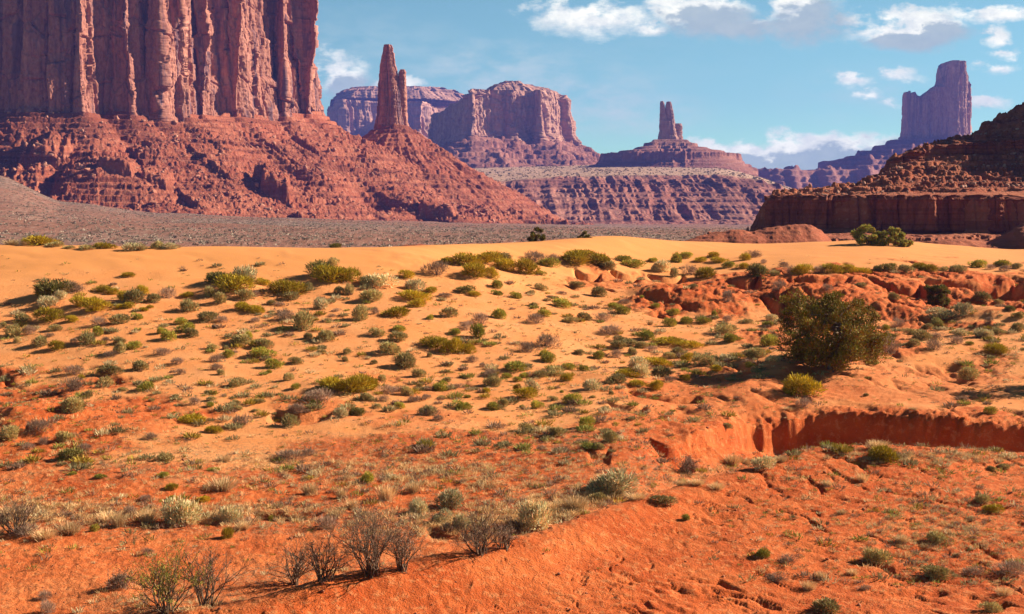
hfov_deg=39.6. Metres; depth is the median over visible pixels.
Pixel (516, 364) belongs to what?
shrub
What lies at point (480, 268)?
shrub
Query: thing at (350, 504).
grass tuft
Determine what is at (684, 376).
shrub
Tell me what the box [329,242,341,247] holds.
shrub
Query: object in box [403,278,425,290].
sagebrush
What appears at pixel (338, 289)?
sagebrush
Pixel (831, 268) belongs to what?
shrub
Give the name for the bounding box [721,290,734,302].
dry shrub
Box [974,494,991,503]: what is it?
sagebrush
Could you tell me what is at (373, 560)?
bare bush
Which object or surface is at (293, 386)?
shrub
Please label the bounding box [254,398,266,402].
sagebrush
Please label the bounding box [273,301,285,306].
dry shrub
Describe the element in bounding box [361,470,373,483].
shrub
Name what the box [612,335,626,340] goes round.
sagebrush
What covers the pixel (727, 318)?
dry shrub
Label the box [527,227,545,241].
crest tree
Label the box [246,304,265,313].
shrub
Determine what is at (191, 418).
shrub
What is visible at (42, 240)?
shrub
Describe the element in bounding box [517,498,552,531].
sagebrush
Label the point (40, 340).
sagebrush
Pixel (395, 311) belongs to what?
shrub
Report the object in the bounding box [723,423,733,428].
sagebrush
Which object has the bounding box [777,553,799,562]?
dry shrub
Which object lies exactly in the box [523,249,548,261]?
dry shrub
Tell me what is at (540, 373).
sagebrush
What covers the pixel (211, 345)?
sagebrush
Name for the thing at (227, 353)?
shrub
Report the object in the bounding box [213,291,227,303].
sagebrush
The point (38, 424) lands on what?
dry shrub
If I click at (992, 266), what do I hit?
dry shrub
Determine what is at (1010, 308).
shrub
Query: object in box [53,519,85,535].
grass tuft
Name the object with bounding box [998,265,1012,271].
dry shrub
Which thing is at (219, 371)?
sagebrush
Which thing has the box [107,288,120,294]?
shrub
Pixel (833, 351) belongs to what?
juniper tree
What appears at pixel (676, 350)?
sagebrush
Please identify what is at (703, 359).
sagebrush
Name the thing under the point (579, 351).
sagebrush
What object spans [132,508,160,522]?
grass tuft
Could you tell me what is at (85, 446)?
dry shrub
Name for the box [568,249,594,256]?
shrub
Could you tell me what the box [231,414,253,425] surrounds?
dry shrub
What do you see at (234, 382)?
sagebrush
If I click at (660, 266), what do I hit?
sagebrush
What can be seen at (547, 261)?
shrub
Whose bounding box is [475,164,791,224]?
bench
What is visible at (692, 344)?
shrub
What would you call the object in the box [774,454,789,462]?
grass tuft
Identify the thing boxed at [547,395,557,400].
sagebrush
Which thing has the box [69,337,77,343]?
dry shrub
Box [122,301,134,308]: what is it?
shrub
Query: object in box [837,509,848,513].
grass tuft
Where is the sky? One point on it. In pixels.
(779, 84)
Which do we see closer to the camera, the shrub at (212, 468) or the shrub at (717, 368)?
the shrub at (212, 468)
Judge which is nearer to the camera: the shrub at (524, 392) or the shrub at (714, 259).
the shrub at (524, 392)
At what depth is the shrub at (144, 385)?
77.44 m
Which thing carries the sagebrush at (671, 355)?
on the ground at (632, 536)
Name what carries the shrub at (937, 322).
on the ground at (632, 536)
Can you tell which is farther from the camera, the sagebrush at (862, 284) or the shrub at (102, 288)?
the sagebrush at (862, 284)
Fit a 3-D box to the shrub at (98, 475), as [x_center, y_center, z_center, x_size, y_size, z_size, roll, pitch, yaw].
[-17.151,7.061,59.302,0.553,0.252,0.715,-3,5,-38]
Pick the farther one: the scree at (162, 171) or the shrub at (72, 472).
the scree at (162, 171)
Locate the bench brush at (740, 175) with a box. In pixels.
[473,165,789,188]
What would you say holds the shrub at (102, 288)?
on the ground at (632, 536)
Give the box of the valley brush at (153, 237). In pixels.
[0,176,746,247]
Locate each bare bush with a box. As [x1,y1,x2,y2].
[0,489,49,533]
[107,567,139,588]
[113,538,213,613]
[158,531,258,605]
[260,532,322,585]
[277,522,354,582]
[313,490,415,578]
[377,505,429,573]
[446,489,520,556]
[487,519,519,551]
[672,452,701,477]
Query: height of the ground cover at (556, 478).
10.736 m
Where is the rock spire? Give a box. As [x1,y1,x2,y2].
[361,44,569,223]
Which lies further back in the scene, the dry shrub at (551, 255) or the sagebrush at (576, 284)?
the dry shrub at (551, 255)
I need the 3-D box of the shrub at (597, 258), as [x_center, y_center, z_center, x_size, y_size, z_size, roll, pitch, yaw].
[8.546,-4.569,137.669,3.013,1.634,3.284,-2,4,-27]
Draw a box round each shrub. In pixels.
[9,521,40,537]
[20,234,64,245]
[21,324,35,334]
[22,442,36,449]
[25,418,54,433]
[29,306,65,322]
[33,277,76,295]
[33,283,54,297]
[35,590,52,600]
[37,436,50,444]
[39,598,56,613]
[47,339,65,350]
[55,447,84,460]
[59,375,86,391]
[61,363,87,373]
[64,280,86,293]
[64,315,78,322]
[67,471,76,475]
[68,295,90,307]
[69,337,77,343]
[75,442,91,450]
[80,295,113,311]
[89,316,108,327]
[89,523,98,531]
[90,284,112,293]
[92,326,103,335]
[93,242,116,248]
[94,473,107,478]
[102,349,117,357]
[103,574,134,589]
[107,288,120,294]
[114,303,125,308]
[117,291,130,299]
[121,272,135,276]
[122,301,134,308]
[123,504,137,514]
[125,340,143,349]
[131,312,142,319]
[135,381,155,391]
[137,285,149,293]
[138,494,153,500]
[139,307,148,310]
[141,547,155,554]
[145,432,157,440]
[151,347,170,355]
[156,326,166,333]
[156,471,168,477]
[157,285,176,298]
[160,330,177,340]
[164,483,177,490]
[171,356,183,364]
[173,317,187,324]
[174,368,186,374]
[175,322,195,332]
[178,413,207,424]
[179,291,194,297]
[188,395,201,405]
[195,495,210,502]
[202,424,223,433]
[203,270,227,283]
[206,401,213,406]
[206,467,219,471]
[208,354,225,362]
[208,362,223,369]
[211,273,259,292]
[214,315,228,322]
[221,527,234,538]
[222,348,234,357]
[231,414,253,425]
[233,300,252,310]
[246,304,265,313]
[249,346,278,357]
[250,317,258,322]
[253,289,259,296]
[255,277,269,285]
[264,357,284,368]
[266,279,310,294]
[268,515,277,520]
[269,448,308,460]
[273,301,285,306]
[273,310,293,321]
[286,403,304,413]
[286,403,306,413]
[290,382,300,389]
[296,387,335,403]
[301,448,316,455]
[303,258,333,276]
[311,264,347,283]
[314,514,341,529]
[317,375,347,391]
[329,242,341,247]
[331,266,362,281]
[337,372,375,392]
[348,407,364,415]
[359,375,379,391]
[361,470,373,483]
[371,307,378,313]
[376,395,389,401]
[378,383,400,393]
[380,305,411,316]
[393,324,406,331]
[394,401,404,407]
[397,269,415,278]
[398,289,435,301]
[406,298,427,307]
[407,396,418,401]
[416,405,440,415]
[417,335,447,348]
[420,259,451,276]
[424,286,437,292]
[431,379,448,391]
[432,414,443,421]
[438,292,452,297]
[438,336,464,353]
[441,256,454,263]
[448,328,460,334]
[452,251,486,266]
[452,399,472,409]
[455,284,475,292]
[457,320,472,331]
[459,342,476,353]
[461,261,489,278]
[464,356,477,361]
[467,290,482,296]
[468,322,485,337]
[471,313,489,324]
[476,250,503,262]
[482,387,490,392]
[483,367,500,376]
[485,266,499,279]
[485,401,499,410]
[490,289,503,295]
[490,308,507,318]
[492,279,502,288]
[493,257,516,270]
[501,372,512,378]
[503,360,527,372]
[509,291,522,298]
[512,376,521,380]
[512,382,520,389]
[512,386,540,398]
[515,257,540,274]
[518,340,535,352]
[519,372,528,377]
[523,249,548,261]
[526,313,544,323]
[531,400,544,408]
[535,257,561,266]
[535,270,546,275]
[536,332,560,348]
[537,309,551,315]
[540,351,555,362]
[548,253,558,260]
[552,297,571,308]
[557,250,592,265]
[559,374,573,380]
[560,393,581,403]
[562,362,576,369]
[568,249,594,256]
[576,364,589,370]
[578,414,595,426]
[587,252,613,265]
[593,350,604,358]
[595,311,611,321]
[598,324,623,335]
[607,302,623,308]
[608,349,622,357]
[614,255,632,260]
[614,368,641,377]
[615,305,630,314]
[617,298,632,303]
[619,258,646,267]
[627,379,647,386]
[637,329,655,340]
[644,345,657,351]
[644,355,674,366]
[647,257,657,261]
[647,379,663,390]
[649,336,686,345]
[650,303,660,307]
[662,317,677,326]
[664,375,677,382]
[666,308,680,315]
[669,251,682,262]
[674,340,707,348]
[679,251,692,258]
[679,264,698,274]
[679,373,690,380]
[680,316,692,323]
[680,352,693,361]
[681,513,690,520]
[693,266,716,278]
[694,256,707,261]
[696,316,711,323]
[707,251,720,256]
[709,256,728,262]
[709,364,723,371]
[720,261,735,267]
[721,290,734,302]
[722,316,732,321]
[723,332,739,342]
[735,262,749,268]
[738,252,750,260]
[744,361,755,367]
[745,250,761,256]
[745,262,769,276]
[755,547,771,557]
[759,333,778,346]
[761,320,774,325]
[765,571,789,581]
[771,279,786,290]
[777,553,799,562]
[778,261,787,266]
[781,381,799,393]
[782,264,794,273]
[782,372,828,396]
[791,263,814,274]
[795,397,811,408]
[813,264,825,273]
[820,262,847,273]
[820,283,833,290]
[839,263,856,272]
[854,267,871,273]
[854,584,870,590]
[867,445,901,464]
[875,444,894,458]
[878,263,897,270]
[878,334,899,353]
[882,323,890,329]
[890,316,905,326]
[911,262,925,267]
[917,264,938,271]
[925,338,940,349]
[929,332,947,338]
[930,316,943,327]
[946,334,963,343]
[959,563,987,576]
[966,259,987,267]
[980,342,1010,354]
[981,503,1003,512]
[983,405,998,413]
[984,317,994,323]
[985,265,995,269]
[989,559,1023,577]
[992,259,1011,266]
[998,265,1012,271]
[1004,305,1015,310]
[1010,311,1023,318]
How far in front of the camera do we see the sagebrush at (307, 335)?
91.82 m
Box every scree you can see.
[0,108,522,221]
[780,112,1023,194]
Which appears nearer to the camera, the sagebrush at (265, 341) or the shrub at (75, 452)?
the shrub at (75, 452)
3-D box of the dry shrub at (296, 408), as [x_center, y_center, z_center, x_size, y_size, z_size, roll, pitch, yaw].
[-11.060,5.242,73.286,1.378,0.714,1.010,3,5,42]
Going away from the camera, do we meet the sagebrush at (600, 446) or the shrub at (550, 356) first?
the sagebrush at (600, 446)
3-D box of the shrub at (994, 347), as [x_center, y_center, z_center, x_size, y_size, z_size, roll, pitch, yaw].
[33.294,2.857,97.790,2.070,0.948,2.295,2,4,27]
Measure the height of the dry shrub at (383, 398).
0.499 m
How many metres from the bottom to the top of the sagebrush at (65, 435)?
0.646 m
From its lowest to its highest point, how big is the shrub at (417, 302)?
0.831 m
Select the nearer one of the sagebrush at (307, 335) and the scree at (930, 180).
the sagebrush at (307, 335)
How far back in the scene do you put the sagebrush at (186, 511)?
53.43 m
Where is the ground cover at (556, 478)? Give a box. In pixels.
[0,252,1023,586]
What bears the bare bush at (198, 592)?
on the ground at (632, 536)
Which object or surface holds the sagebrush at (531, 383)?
on the ground at (632, 536)
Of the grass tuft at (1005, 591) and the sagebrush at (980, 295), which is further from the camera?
the sagebrush at (980, 295)
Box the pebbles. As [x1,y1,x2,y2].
[0,327,1023,613]
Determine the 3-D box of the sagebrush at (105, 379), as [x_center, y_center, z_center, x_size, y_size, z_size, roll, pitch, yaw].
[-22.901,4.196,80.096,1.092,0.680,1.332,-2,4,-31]
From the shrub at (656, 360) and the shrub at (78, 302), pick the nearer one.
the shrub at (656, 360)
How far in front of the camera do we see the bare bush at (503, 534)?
46.99 m
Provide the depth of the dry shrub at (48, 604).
41.97 m
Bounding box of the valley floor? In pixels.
[0,176,751,247]
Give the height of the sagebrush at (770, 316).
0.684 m
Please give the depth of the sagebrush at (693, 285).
121.64 m
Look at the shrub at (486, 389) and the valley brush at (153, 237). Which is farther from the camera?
the valley brush at (153, 237)
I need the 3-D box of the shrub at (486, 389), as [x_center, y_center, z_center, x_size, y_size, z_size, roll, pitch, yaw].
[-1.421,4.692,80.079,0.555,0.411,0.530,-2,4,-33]
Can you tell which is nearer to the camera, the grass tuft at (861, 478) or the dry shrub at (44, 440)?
the grass tuft at (861, 478)
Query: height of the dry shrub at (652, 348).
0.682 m
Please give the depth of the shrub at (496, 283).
115.01 m
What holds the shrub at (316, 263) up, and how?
on the ground at (632, 536)
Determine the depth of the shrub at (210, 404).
73.56 m
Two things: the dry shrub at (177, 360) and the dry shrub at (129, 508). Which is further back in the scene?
the dry shrub at (177, 360)
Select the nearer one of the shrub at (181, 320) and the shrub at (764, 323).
the shrub at (181, 320)
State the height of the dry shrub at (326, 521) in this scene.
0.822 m
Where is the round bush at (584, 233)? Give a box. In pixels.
[577,231,592,237]
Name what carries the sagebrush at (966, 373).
on the ground at (632, 536)
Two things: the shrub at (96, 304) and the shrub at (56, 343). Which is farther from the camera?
the shrub at (96, 304)
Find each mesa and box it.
[327,86,463,138]
[428,81,599,167]
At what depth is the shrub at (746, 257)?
149.15 m
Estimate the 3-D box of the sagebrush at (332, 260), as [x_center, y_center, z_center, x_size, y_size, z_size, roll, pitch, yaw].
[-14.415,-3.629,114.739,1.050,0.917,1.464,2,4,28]
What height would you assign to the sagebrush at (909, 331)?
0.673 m
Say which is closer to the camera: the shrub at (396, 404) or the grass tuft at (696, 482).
the grass tuft at (696, 482)
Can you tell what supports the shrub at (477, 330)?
on the ground at (632, 536)
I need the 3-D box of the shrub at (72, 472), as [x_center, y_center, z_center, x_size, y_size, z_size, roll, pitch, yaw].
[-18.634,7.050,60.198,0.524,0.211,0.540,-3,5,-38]
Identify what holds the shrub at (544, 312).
on the ground at (632, 536)
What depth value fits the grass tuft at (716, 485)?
56.32 m
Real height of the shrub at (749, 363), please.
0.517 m
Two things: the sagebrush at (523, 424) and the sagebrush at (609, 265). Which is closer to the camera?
the sagebrush at (523, 424)
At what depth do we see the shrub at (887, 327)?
108.85 m
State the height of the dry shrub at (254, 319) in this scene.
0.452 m
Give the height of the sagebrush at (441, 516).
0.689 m
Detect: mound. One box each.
[685,224,830,243]
[920,221,1023,248]
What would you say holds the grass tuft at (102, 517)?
on the ground at (632, 536)
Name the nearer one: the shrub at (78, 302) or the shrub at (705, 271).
the shrub at (78, 302)
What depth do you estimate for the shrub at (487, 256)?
126.28 m
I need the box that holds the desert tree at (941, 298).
[923,284,951,305]
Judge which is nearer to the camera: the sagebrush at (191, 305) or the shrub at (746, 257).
the sagebrush at (191, 305)
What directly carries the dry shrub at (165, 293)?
on the ground at (632, 536)
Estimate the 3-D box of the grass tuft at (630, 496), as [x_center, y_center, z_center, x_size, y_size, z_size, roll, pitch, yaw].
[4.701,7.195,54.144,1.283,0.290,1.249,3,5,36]
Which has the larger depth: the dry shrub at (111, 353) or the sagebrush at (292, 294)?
the sagebrush at (292, 294)
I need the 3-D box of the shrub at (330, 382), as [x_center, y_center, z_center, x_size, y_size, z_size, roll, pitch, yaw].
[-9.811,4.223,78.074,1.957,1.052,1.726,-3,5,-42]
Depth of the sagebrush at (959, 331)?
103.50 m
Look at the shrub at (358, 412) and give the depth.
72.72 m
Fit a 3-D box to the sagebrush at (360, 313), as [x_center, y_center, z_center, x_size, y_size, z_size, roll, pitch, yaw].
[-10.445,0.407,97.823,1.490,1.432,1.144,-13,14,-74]
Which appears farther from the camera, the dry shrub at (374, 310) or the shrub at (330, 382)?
the dry shrub at (374, 310)
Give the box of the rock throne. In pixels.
[589,101,757,176]
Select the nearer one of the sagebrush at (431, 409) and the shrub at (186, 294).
the sagebrush at (431, 409)
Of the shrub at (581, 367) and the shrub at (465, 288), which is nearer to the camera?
the shrub at (581, 367)
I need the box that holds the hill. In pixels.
[704,102,1023,241]
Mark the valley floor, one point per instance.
(141, 232)
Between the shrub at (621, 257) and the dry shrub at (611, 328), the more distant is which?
the shrub at (621, 257)
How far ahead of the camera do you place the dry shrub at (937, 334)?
102.78 m
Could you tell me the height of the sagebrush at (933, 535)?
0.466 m
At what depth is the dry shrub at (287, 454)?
64.78 m
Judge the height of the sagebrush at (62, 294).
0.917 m
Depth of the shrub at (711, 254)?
152.04 m
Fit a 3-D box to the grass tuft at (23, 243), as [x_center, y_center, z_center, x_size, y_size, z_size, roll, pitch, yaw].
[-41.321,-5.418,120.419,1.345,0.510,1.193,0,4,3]
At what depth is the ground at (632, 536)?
70.30 m
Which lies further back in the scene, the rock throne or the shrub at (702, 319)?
the rock throne
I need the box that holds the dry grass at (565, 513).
[0,413,1023,613]
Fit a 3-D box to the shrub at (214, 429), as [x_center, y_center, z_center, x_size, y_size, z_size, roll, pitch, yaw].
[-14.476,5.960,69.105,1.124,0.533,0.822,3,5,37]
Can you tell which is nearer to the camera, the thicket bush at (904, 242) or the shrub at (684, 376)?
the shrub at (684, 376)
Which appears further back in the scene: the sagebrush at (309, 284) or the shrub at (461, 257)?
the shrub at (461, 257)
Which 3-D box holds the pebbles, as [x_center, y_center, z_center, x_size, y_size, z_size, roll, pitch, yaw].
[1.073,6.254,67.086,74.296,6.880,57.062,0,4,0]
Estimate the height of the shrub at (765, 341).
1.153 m
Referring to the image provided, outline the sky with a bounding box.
[314,0,1023,169]
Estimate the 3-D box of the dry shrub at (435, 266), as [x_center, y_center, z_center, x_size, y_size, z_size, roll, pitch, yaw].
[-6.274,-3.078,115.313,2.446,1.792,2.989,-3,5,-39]
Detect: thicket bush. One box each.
[850,224,878,244]
[873,226,902,245]
[898,232,913,246]
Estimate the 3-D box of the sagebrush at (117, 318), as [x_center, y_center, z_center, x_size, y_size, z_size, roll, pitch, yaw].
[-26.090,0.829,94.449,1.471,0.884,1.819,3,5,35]
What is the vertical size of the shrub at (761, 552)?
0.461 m
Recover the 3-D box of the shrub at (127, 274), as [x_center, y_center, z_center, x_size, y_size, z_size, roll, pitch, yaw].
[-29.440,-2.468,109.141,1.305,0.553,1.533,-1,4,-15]
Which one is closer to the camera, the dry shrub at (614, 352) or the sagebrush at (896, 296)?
the dry shrub at (614, 352)
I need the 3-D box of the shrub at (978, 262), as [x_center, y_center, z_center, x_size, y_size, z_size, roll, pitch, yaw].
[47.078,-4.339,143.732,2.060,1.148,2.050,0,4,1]
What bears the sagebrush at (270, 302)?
on the ground at (632, 536)
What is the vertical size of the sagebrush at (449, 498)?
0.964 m
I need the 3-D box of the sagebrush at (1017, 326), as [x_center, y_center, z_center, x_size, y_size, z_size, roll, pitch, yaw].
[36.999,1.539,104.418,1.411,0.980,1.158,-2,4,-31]
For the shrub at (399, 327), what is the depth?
94.95 m
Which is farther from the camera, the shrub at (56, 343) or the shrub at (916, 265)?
the shrub at (916, 265)
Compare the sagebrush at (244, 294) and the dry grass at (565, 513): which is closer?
the dry grass at (565, 513)
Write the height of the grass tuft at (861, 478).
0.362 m
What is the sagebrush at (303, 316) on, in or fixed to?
on the ground at (632, 536)
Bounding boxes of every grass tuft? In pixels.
[0,239,20,244]
[0,503,36,520]
[17,241,31,244]
[27,526,59,541]
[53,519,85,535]
[94,509,123,523]
[109,512,127,526]
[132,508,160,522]
[203,474,239,491]
[214,455,231,462]
[232,520,252,530]
[298,481,323,494]
[328,509,345,515]
[334,487,348,498]
[339,498,363,508]
[375,484,400,500]
[405,481,422,492]
[547,500,563,511]
[561,495,588,510]
[624,492,651,499]
[672,480,690,485]
[686,478,705,485]
[704,481,729,490]
[716,453,743,465]
[741,457,750,465]
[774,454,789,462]
[780,406,792,410]
[797,580,816,590]
[812,571,829,579]
[823,480,836,485]
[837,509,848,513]
[845,568,862,575]
[853,473,868,482]
[861,440,890,448]
[893,533,910,543]
[953,360,967,364]
[992,586,1016,595]
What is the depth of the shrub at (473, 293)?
110.50 m
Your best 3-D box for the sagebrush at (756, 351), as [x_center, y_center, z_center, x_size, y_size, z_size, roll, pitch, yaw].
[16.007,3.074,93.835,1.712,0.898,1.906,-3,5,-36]
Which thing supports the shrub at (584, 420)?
on the ground at (632, 536)
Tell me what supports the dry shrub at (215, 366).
on the ground at (632, 536)
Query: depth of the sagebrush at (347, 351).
88.96 m
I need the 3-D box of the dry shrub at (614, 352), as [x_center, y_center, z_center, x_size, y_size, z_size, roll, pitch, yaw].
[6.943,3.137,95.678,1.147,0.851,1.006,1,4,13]
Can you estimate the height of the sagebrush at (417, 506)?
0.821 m
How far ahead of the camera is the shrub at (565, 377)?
84.17 m
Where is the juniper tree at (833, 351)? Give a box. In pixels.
[773,288,894,371]
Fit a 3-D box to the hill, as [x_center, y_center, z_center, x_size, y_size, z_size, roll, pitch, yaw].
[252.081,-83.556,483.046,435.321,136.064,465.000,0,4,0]
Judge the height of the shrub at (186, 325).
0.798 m
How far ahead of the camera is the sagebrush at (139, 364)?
83.03 m
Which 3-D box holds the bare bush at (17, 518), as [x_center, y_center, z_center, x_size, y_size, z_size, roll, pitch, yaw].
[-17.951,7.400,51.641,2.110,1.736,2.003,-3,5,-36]
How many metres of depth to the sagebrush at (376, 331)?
93.20 m
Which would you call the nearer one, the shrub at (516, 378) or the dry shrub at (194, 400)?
the dry shrub at (194, 400)
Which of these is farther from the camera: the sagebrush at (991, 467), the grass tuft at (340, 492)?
the sagebrush at (991, 467)
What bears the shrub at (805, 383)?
on the ground at (632, 536)
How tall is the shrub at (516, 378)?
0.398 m
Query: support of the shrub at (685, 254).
on the ground at (632, 536)
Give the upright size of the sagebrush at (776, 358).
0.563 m
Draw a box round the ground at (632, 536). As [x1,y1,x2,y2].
[0,236,1023,613]
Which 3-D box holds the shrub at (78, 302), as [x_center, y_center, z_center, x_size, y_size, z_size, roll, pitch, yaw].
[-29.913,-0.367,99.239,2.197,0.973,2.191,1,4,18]
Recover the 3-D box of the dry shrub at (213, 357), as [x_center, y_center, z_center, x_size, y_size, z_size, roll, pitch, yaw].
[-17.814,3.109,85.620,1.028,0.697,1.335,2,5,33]
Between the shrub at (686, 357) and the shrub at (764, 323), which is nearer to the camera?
the shrub at (686, 357)
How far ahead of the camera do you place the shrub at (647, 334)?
102.02 m
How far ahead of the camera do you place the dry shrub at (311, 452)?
65.35 m
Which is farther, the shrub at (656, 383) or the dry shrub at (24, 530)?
the shrub at (656, 383)
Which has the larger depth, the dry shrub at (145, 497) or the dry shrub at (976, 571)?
the dry shrub at (145, 497)
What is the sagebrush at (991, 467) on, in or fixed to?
on the ground at (632, 536)
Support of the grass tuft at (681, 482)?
on the ground at (632, 536)
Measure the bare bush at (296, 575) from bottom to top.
1.915 m
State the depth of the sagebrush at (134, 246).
117.05 m
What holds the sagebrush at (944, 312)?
on the ground at (632, 536)
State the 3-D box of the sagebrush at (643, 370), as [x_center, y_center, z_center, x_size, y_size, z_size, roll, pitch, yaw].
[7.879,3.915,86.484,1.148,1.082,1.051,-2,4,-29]
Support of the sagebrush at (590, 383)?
on the ground at (632, 536)
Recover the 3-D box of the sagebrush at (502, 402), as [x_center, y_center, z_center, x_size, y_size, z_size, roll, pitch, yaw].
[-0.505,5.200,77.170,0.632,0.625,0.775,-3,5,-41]
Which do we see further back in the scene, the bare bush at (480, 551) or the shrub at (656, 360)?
the shrub at (656, 360)
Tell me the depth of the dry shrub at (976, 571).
47.93 m
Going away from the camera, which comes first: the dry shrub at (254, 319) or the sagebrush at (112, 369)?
the sagebrush at (112, 369)
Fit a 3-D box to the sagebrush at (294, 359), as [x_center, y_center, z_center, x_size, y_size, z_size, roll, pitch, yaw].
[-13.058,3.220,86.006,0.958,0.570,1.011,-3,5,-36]
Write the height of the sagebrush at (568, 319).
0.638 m
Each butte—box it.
[0,0,593,224]
[758,60,971,188]
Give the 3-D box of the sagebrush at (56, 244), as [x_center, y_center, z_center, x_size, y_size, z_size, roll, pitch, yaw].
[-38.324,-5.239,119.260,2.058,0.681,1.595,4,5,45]
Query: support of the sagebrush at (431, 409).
on the ground at (632, 536)
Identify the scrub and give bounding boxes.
[0,258,1023,479]
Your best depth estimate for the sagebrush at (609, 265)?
136.37 m
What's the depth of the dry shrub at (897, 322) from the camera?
110.14 m
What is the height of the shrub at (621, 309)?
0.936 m
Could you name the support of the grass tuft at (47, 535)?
on the ground at (632, 536)
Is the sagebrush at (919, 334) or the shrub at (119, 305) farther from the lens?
the sagebrush at (919, 334)
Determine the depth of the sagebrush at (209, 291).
102.83 m
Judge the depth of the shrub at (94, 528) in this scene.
52.08 m
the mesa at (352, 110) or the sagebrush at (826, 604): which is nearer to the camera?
the sagebrush at (826, 604)
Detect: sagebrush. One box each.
[0,423,18,439]
[3,324,25,336]
[12,312,32,322]
[13,336,21,342]
[30,334,47,346]
[36,295,59,306]
[44,241,64,246]
[46,324,63,330]
[53,430,73,441]
[54,290,67,299]
[59,397,84,413]
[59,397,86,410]
[62,245,75,248]
[77,244,101,249]
[77,330,96,345]
[81,390,92,398]
[95,376,115,384]
[97,363,123,375]
[107,313,130,323]
[112,341,126,353]
[113,337,125,344]
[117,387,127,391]
[120,242,144,250]
[122,288,145,303]
[130,359,149,370]
[137,246,147,250]
[146,293,160,302]
[149,240,163,247]
[152,451,173,461]
[160,495,204,526]
[161,242,178,248]
[178,298,202,311]
[183,327,199,336]
[196,310,217,322]
[203,285,217,296]
[206,342,219,349]
[206,396,216,400]
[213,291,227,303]
[216,368,225,374]
[217,504,243,522]
[227,377,247,387]
[229,333,251,345]
[230,264,257,283]
[234,288,256,299]
[254,338,273,347]
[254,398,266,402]
[266,299,275,304]
[281,412,300,426]
[282,291,300,299]
[283,372,294,380]
[287,356,303,363]
[291,309,315,330]
[303,332,313,339]
[304,281,313,287]
[313,295,329,309]
[316,349,326,353]
[318,329,336,341]
[326,256,340,266]
[332,406,349,417]
[333,285,344,294]
[342,348,351,354]
[343,282,354,293]
[351,304,368,320]
[357,288,383,301]
[358,275,374,285]
[359,272,400,287]
[359,392,373,400]
[368,327,385,336]
[371,403,382,407]
[377,340,401,354]
[378,374,386,380]
[387,330,408,341]
[394,351,416,369]
[400,385,413,395]
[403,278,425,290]
[408,497,428,513]
[411,368,426,376]
[417,404,436,415]
[430,507,451,523]
[432,487,465,508]
[438,306,458,317]
[442,377,450,381]
[451,513,470,529]
[482,375,501,386]
[488,404,505,409]
[493,251,512,261]
[497,398,508,406]
[517,422,534,429]
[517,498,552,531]
[525,377,540,390]
[533,370,546,377]
[534,282,548,290]
[546,365,564,377]
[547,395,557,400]
[547,426,564,434]
[561,316,579,322]
[568,281,585,287]
[573,349,584,354]
[575,311,591,320]
[582,378,602,390]
[584,468,642,495]
[588,492,608,500]
[591,286,608,296]
[594,442,604,449]
[598,260,616,270]
[602,430,618,442]
[604,372,627,383]
[610,340,628,348]
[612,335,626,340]
[621,338,637,346]
[627,354,649,368]
[628,346,636,354]
[633,364,650,377]
[635,341,648,348]
[648,494,679,505]
[650,259,671,271]
[651,365,673,376]
[662,352,677,358]
[670,267,678,276]
[670,346,683,353]
[688,283,697,288]
[692,354,718,365]
[708,322,738,334]
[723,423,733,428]
[739,318,752,323]
[740,347,767,358]
[751,455,778,470]
[765,314,778,319]
[765,355,783,362]
[769,271,781,275]
[808,596,841,613]
[855,282,867,286]
[860,547,895,564]
[872,265,882,271]
[888,291,899,299]
[896,264,915,271]
[902,328,916,334]
[905,338,920,347]
[911,328,935,340]
[919,563,956,580]
[921,323,932,328]
[924,306,957,319]
[926,530,948,544]
[939,266,948,270]
[947,264,967,271]
[950,328,970,335]
[954,301,974,315]
[956,367,980,379]
[972,291,991,302]
[972,326,993,337]
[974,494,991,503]
[976,601,1003,612]
[985,465,997,470]
[990,327,1006,334]
[993,298,1003,303]
[997,463,1010,468]
[1008,322,1023,331]
[1009,262,1022,268]
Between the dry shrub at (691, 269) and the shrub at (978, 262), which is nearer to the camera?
the dry shrub at (691, 269)
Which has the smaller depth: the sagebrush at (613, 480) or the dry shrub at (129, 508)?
the dry shrub at (129, 508)
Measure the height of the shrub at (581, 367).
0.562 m
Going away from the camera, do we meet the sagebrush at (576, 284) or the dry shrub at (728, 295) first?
the dry shrub at (728, 295)
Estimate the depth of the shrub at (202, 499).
56.96 m
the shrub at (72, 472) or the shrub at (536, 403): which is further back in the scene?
the shrub at (536, 403)
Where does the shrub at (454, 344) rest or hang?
on the ground at (632, 536)
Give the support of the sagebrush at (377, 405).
on the ground at (632, 536)
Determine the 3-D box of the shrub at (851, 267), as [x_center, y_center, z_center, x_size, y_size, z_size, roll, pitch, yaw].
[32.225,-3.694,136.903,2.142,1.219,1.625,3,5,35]
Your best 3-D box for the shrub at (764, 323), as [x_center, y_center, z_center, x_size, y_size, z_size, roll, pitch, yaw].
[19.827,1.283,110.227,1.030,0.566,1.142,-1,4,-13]
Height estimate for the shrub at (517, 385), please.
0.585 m
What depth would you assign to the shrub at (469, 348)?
91.45 m
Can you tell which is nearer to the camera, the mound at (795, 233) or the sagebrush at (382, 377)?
the sagebrush at (382, 377)
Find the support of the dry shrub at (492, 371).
on the ground at (632, 536)
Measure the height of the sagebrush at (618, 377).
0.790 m
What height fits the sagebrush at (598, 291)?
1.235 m
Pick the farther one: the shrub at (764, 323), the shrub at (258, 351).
the shrub at (764, 323)
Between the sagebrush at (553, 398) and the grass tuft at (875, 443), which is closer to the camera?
the grass tuft at (875, 443)
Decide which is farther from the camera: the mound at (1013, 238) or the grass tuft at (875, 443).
the mound at (1013, 238)
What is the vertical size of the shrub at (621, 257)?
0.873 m

